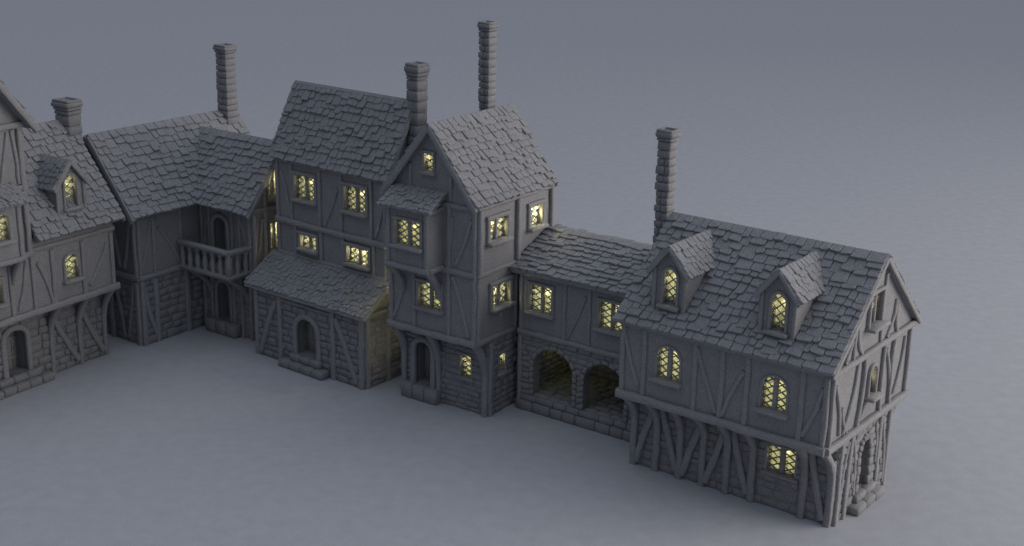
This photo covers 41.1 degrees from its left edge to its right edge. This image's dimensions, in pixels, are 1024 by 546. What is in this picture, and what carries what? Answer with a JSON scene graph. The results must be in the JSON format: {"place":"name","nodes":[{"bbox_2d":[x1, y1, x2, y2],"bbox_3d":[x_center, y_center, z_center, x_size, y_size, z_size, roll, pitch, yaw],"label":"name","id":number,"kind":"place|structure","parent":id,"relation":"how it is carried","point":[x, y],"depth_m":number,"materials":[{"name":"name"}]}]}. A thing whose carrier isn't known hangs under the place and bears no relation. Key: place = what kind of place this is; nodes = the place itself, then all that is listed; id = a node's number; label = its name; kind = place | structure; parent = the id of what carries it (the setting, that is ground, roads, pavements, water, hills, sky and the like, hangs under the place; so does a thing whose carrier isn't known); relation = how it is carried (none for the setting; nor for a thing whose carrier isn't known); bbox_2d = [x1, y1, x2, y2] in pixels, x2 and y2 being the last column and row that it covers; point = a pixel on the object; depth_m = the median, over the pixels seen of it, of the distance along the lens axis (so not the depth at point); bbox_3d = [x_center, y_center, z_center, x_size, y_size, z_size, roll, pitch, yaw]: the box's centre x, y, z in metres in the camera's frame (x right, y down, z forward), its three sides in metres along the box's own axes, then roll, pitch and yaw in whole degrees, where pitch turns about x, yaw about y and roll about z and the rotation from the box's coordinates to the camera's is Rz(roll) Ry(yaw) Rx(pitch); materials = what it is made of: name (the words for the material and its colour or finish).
{"place":"outdoors","nodes":[
{"label":"outdoors","id":0,"kind":"place"},
{"bbox_2d":[0,80,125,399],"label":"corner house","id":1,"kind":"structure","parent":0,"point":[60,211],"depth_m":45.20,"materials":[{"name":"grey stone"}]},
{"bbox_2d":[0,276,9,308],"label":"window","id":2,"kind":"structure","parent":1,"relation":"in","point":[3,304],"depth_m":43.25,"materials":[{"name":"grey glass"}]},
{"bbox_2d":[6,331,17,368],"bbox_3d":[-16.762,2.499,45.268,0.130,1.560,0.868,12,20,30],"label":"door","id":3,"kind":"structure","parent":1,"relation":"in","point":[12,354],"depth_m":45.49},
{"bbox_2d":[62,251,85,284],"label":"window","id":4,"kind":"structure","parent":1,"relation":"in","point":[67,261],"depth_m":45.59,"materials":[{"name":"grey glass"}]},
{"bbox_2d":[83,43,277,345],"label":"house","id":5,"kind":"structure","parent":0,"point":[195,243],"depth_m":49.25,"materials":[{"name":"grey stone"}]},
{"bbox_2d":[223,223,225,249],"bbox_3d":[-10.308,-1.300,50.197,0.748,1.840,0.095,13,21,34],"label":"door","id":6,"kind":"structure","parent":5,"relation":"in","point":[224,223],"depth_m":50.36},
{"bbox_2d":[266,171,275,201],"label":"window","id":7,"kind":"structure","parent":5,"relation":"in","point":[270,190],"depth_m":49.18,"materials":[{"name":"grey glass"}]},
{"bbox_2d":[267,218,277,253],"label":"window","id":8,"kind":"structure","parent":5,"relation":"in","point":[271,224],"depth_m":49.67,"materials":[{"name":"grey glass"}]},
{"bbox_2d":[243,61,429,389],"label":"leanto house","id":9,"kind":"structure","parent":0,"point":[317,281],"depth_m":46.27,"materials":[{"name":"grey stone"}]},
{"bbox_2d":[290,170,316,206],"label":"window","id":10,"kind":"structure","parent":9,"relation":"in","point":[308,182],"depth_m":47.13,"materials":[{"name":"grey glass"}]},
{"bbox_2d":[295,230,318,255],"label":"window","id":11,"kind":"structure","parent":9,"relation":"in","point":[312,239],"depth_m":47.57,"materials":[{"name":"grey glass"}]},
{"bbox_2d":[307,322,315,351],"bbox_3d":[-6.730,2.117,47.303,1.048,1.420,0.130,14,22,36],"label":"door","id":12,"kind":"structure","parent":9,"relation":"in","point":[311,340],"depth_m":47.55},
{"bbox_2d":[339,181,368,218],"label":"window","id":13,"kind":"structure","parent":9,"relation":"in","point":[359,194],"depth_m":45.72,"materials":[{"name":"grey glass"}]},
{"bbox_2d":[342,241,371,271],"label":"window","id":14,"kind":"structure","parent":9,"relation":"in","point":[362,254],"depth_m":46.20,"materials":[{"name":"grey glass"}]},
{"bbox_2d":[0,0,1023,545],"bbox_3d":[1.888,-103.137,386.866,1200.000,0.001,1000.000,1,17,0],"label":"ground","id":15,"kind":"structure","parent":0,"point":[890,126],"depth_m":67.11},
{"bbox_2d":[377,20,558,417],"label":"tower house","id":16,"kind":"structure","parent":15,"relation":"on","point":[467,201],"depth_m":42.71,"materials":[{"name":"grey stone"}]},
{"bbox_2d":[425,344,429,377],"bbox_3d":[-2.593,2.807,45.147,0.728,1.540,0.095,13,21,33],"label":"door","id":17,"kind":"structure","parent":16,"relation":"in","point":[427,353],"depth_m":45.33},
{"bbox_2d":[419,150,436,176],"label":"window","id":18,"kind":"structure","parent":16,"relation":"in","point":[432,154],"depth_m":41.75,"materials":[{"name":"grey glass"}]},
{"bbox_2d":[412,277,444,315],"bbox_3d":[-2.560,0.709,43.057,1.176,1.042,0.483,13,21,33],"label":"window","id":19,"kind":"structure","parent":16,"relation":"in","point":[429,294],"depth_m":43.16,"materials":[{"name":"grey glass"}]},
{"bbox_2d":[456,352,473,382],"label":"window","id":20,"kind":"structure","parent":16,"relation":"in","point":[469,360],"depth_m":43.86,"materials":[{"name":"grey glass"}]},
{"bbox_2d":[486,209,513,247],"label":"window","id":21,"kind":"structure","parent":16,"relation":"in","point":[492,222],"depth_m":42.19,"materials":[{"name":"grey glass"}]},
{"bbox_2d":[488,274,516,313],"bbox_3d":[-0.385,0.632,42.968,0.524,0.976,1.252,13,21,33],"label":"window","id":22,"kind":"structure","parent":16,"relation":"in","point":[496,291],"depth_m":43.01,"materials":[{"name":"grey glass"}]},
{"bbox_2d":[497,349,508,377],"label":"window","id":23,"kind":"structure","parent":16,"relation":"in","point":[501,372],"depth_m":43.82,"materials":[{"name":"grey glass"}]},
{"bbox_2d":[527,198,548,232],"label":"window","id":24,"kind":"structure","parent":16,"relation":"in","point":[532,228],"depth_m":43.85,"materials":[{"name":"grey glass"}]},
{"bbox_2d":[510,224,651,441],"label":"arcade house","id":25,"kind":"structure","parent":0,"point":[575,285],"depth_m":42.82,"materials":[{"name":"grey stone"}]},
{"bbox_2d":[524,280,554,320],"bbox_3d":[0.946,0.828,42.965,1.099,1.096,0.461,13,21,34],"label":"window","id":26,"kind":"structure","parent":25,"relation":"in","point":[544,299],"depth_m":43.01,"materials":[{"name":"grey glass"}]},
{"bbox_2d":[593,297,621,337],"bbox_3d":[3.042,1.324,41.502,1.106,1.092,0.463,13,21,34],"label":"window","id":27,"kind":"structure","parent":25,"relation":"in","point":[611,306],"depth_m":41.61,"materials":[{"name":"grey glass"}]},
{"bbox_2d":[612,127,921,527],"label":"dormer house","id":28,"kind":"structure","parent":0,"point":[766,367],"depth_m":37.35,"materials":[{"name":"grey stone"}]},
{"bbox_2d":[648,345,682,389],"bbox_3d":[4.359,2.543,38.005,1.008,1.152,0.504,14,21,35],"label":"window","id":29,"kind":"structure","parent":28,"relation":"in","point":[671,365],"depth_m":38.07,"materials":[{"name":"grey glass"}]},
{"bbox_2d":[752,374,789,420],"bbox_3d":[6.946,3.208,36.148,1.014,1.141,0.498,14,21,35],"label":"window","id":30,"kind":"structure","parent":28,"relation":"in","point":[777,389],"depth_m":36.21,"materials":[{"name":"grey glass"}]},
{"bbox_2d":[760,441,798,483],"bbox_3d":[7.441,5.153,37.578,1.136,0.971,0.404,14,21,35],"label":"window","id":31,"kind":"structure","parent":28,"relation":"in","point":[784,458],"depth_m":37.61,"materials":[{"name":"grey glass"}]},
{"bbox_2d":[864,363,883,403],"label":"window","id":32,"kind":"structure","parent":28,"relation":"in","point":[872,395],"depth_m":37.22,"materials":[{"name":"grey"}]},
{"bbox_2d":[865,285,890,333],"bbox_3d":[9.686,0.939,36.439,0.582,1.089,1.058,14,21,35],"label":"window","id":33,"kind":"structure","parent":28,"relation":"in","point":[873,325],"depth_m":36.56,"materials":[{"name":"grey"}]}
]}

